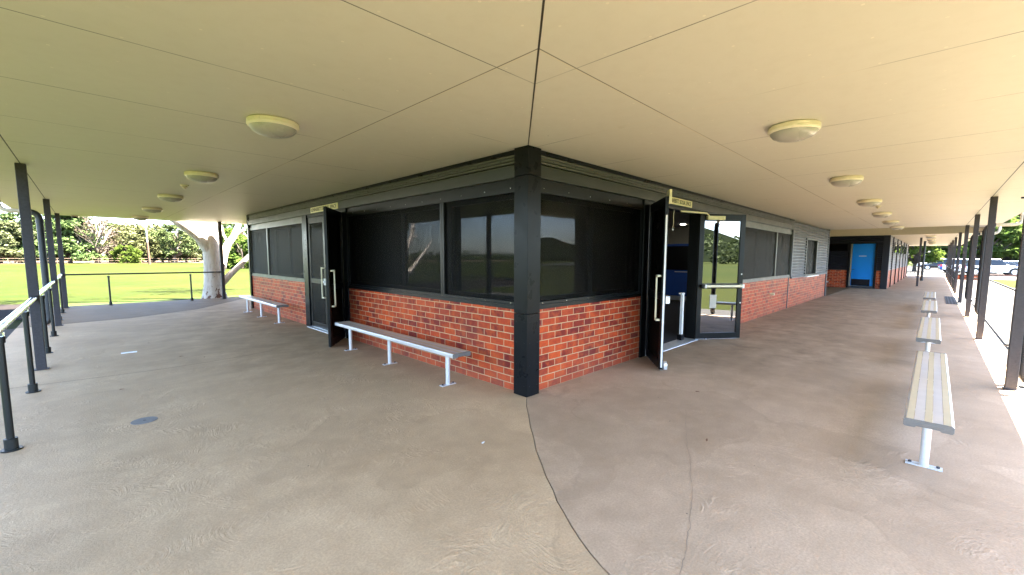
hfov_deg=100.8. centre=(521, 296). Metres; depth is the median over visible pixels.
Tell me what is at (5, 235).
tree
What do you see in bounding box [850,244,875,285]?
door
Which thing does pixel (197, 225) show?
sky
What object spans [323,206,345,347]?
door
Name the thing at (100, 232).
tree
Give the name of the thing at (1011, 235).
tree
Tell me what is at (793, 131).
ceiling light
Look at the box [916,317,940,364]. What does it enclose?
bench
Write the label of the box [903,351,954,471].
bench
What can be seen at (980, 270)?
downpipe
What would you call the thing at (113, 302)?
grass verge
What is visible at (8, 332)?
path
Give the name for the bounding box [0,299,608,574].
verandah floor
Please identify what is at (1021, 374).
downpipe
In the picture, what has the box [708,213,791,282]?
window
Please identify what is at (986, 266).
verandah post
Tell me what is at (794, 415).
verandah floor
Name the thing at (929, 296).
bench
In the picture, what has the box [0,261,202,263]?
dry ground
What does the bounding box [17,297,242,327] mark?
concrete path
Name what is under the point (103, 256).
wood
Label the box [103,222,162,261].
tree
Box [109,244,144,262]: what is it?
tree
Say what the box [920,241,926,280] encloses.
downpipe
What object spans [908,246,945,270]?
tree
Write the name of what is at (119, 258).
fence
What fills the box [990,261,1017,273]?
parked car
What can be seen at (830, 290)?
breezeway floor
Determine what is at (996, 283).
kerb
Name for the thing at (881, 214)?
ceiling light
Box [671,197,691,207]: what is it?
door sign
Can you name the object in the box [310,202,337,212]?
door sign
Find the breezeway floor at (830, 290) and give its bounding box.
[825,287,847,295]
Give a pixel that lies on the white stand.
(680, 335)
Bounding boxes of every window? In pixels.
[249,216,303,281]
[346,179,513,308]
[540,179,643,308]
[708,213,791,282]
[804,238,818,276]
[829,243,848,250]
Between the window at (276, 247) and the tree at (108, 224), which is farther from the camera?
the tree at (108, 224)
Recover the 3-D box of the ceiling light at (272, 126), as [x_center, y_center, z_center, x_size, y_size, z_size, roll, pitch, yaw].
[-2.241,-1.513,3.821,0.416,0.134,0.414,6,8,44]
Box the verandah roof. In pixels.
[0,0,1023,245]
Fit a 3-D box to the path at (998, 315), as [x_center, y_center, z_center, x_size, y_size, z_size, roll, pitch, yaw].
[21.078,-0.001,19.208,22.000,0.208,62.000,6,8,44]
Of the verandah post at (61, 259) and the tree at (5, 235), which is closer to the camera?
the verandah post at (61, 259)
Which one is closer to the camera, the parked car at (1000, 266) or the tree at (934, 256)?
the parked car at (1000, 266)
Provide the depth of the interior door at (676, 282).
15.32 m
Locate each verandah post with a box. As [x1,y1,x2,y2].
[14,163,49,370]
[43,199,63,325]
[54,213,69,307]
[218,222,226,298]
[916,238,922,285]
[945,245,949,276]
[947,242,951,279]
[948,240,953,282]
[950,237,957,286]
[953,232,961,293]
[957,225,969,302]
[964,214,980,316]
[974,196,998,339]
[1002,216,1023,391]
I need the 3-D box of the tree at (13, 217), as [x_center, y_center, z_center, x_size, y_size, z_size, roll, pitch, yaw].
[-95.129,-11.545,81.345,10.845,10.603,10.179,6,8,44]
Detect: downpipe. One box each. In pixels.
[0,199,50,324]
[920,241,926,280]
[964,226,1001,301]
[972,212,1023,314]
[1004,197,1023,382]
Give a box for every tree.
[0,212,58,262]
[0,219,37,262]
[18,215,104,262]
[65,216,126,262]
[88,222,128,261]
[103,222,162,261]
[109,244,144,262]
[116,223,171,261]
[140,231,178,261]
[144,223,198,262]
[159,229,202,261]
[170,221,248,298]
[217,223,247,254]
[222,228,248,268]
[238,234,247,258]
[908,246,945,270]
[927,245,1002,258]
[953,215,1022,259]
[957,214,1020,260]
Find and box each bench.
[239,295,288,323]
[335,321,470,386]
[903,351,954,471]
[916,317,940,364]
[921,300,936,316]
[923,292,935,300]
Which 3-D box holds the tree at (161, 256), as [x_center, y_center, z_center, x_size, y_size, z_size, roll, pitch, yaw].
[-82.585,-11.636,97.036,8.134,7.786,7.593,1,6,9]
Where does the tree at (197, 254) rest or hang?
on the dry ground
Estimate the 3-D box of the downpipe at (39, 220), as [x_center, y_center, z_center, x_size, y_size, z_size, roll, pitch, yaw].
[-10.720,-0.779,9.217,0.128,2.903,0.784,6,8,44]
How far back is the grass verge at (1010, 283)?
29.49 m
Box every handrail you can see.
[0,274,65,452]
[65,271,220,304]
[946,266,954,290]
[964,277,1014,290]
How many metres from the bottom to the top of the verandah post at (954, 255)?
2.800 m
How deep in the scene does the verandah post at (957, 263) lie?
19.46 m
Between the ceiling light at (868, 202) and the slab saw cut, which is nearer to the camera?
the slab saw cut
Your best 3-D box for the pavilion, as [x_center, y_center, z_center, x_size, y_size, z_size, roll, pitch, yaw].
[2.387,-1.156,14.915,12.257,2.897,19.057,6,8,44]
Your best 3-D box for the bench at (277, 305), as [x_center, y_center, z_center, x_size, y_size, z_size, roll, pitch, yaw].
[-6.751,0.297,11.001,3.392,0.456,0.262,6,8,44]
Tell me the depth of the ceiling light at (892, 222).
13.47 m
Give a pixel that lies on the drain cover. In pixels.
(144, 420)
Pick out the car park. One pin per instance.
(934, 271)
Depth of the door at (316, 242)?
9.16 m
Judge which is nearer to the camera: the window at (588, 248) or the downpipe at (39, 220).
the window at (588, 248)
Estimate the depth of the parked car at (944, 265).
49.12 m
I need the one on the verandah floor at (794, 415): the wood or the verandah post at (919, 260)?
the verandah post at (919, 260)
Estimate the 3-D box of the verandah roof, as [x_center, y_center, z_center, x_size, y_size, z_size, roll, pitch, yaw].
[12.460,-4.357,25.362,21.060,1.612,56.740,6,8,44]
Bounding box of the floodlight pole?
[144,220,150,263]
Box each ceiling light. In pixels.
[131,216,148,220]
[142,207,162,212]
[157,194,183,201]
[184,171,218,182]
[246,114,298,138]
[768,119,820,142]
[829,175,863,186]
[856,199,881,206]
[872,212,891,217]
[882,220,898,224]
[890,226,903,229]
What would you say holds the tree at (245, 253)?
on the grass field
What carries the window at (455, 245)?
in the pavilion
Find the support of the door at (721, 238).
in the pavilion
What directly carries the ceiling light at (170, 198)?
attached to the verandah roof
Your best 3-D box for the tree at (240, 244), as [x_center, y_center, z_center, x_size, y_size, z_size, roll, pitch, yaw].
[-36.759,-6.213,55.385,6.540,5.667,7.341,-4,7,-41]
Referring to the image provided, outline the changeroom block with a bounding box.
[826,235,908,288]
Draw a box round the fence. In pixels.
[0,258,202,263]
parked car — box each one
[920,260,946,269]
[942,259,961,272]
[959,259,1017,274]
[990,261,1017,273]
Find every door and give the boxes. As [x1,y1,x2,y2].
[307,215,327,330]
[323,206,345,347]
[646,189,671,369]
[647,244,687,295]
[680,210,745,339]
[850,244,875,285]
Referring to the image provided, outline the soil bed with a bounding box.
[0,304,29,318]
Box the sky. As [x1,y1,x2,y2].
[0,202,929,254]
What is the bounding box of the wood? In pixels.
[3,252,189,261]
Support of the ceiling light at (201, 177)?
attached to the verandah roof
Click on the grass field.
(14, 289)
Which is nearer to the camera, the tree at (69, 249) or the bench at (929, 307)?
the bench at (929, 307)
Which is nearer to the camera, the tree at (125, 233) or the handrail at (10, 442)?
the handrail at (10, 442)
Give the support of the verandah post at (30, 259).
on the verandah floor at (301, 449)
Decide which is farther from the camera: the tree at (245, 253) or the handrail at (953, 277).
the tree at (245, 253)
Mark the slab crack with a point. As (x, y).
(690, 510)
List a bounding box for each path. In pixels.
[0,329,14,338]
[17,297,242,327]
[906,274,1023,394]
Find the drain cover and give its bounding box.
[130,416,157,424]
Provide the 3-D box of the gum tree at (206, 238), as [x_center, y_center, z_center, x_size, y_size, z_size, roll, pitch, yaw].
[-13.567,-5.703,17.352,5.944,11.779,10.041,6,8,44]
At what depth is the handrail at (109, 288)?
13.79 m
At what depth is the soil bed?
13.10 m
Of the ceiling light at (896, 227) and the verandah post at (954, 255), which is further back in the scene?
the verandah post at (954, 255)
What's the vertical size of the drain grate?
0.012 m
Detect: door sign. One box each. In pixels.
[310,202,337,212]
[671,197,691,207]
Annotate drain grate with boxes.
[944,296,965,304]
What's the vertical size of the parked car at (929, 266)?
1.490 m
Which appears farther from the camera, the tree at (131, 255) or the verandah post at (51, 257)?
the tree at (131, 255)
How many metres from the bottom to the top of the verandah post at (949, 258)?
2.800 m
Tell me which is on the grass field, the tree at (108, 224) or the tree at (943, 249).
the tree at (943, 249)
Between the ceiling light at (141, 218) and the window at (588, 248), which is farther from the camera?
the ceiling light at (141, 218)
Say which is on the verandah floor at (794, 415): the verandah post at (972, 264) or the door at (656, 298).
the verandah post at (972, 264)
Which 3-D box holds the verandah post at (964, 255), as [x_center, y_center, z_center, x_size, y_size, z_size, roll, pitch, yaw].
[15.945,-1.176,15.291,0.130,2.800,0.150,6,8,44]
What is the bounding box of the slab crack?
[679,421,692,573]
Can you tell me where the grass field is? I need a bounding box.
[0,256,916,328]
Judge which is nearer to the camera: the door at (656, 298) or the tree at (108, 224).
the door at (656, 298)
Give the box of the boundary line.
[1,289,243,303]
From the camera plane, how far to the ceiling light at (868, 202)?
8.65 m
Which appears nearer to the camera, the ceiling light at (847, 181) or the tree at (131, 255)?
the ceiling light at (847, 181)
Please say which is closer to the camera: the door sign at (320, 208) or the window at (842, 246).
the door sign at (320, 208)
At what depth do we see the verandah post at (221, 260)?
15.43 m
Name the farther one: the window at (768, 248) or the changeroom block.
the changeroom block
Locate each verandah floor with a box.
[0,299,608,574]
[527,275,1023,574]
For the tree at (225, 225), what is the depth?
95.54 m
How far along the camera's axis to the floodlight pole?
74.94 m
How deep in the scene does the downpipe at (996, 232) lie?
15.83 m
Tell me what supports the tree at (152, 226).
on the dry ground
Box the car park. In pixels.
[907,266,1003,274]
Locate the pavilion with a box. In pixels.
[246,145,829,396]
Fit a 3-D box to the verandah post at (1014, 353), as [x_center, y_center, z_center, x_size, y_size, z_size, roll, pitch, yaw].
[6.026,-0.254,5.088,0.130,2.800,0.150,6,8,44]
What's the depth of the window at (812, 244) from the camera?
15.77 m
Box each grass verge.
[60,294,250,306]
[993,280,1015,287]
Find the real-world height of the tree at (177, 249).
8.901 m
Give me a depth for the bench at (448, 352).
5.84 m
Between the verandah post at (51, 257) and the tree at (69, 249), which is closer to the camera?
the verandah post at (51, 257)
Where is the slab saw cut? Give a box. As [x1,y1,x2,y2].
[10,350,272,388]
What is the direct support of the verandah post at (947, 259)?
on the verandah floor at (794, 415)
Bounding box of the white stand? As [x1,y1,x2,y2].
[677,292,684,339]
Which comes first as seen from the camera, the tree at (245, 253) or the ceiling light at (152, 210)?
the ceiling light at (152, 210)
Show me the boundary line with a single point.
(117, 295)
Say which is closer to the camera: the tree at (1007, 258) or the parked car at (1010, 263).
the parked car at (1010, 263)
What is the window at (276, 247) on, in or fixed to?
in the pavilion
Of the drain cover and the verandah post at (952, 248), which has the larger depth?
the verandah post at (952, 248)

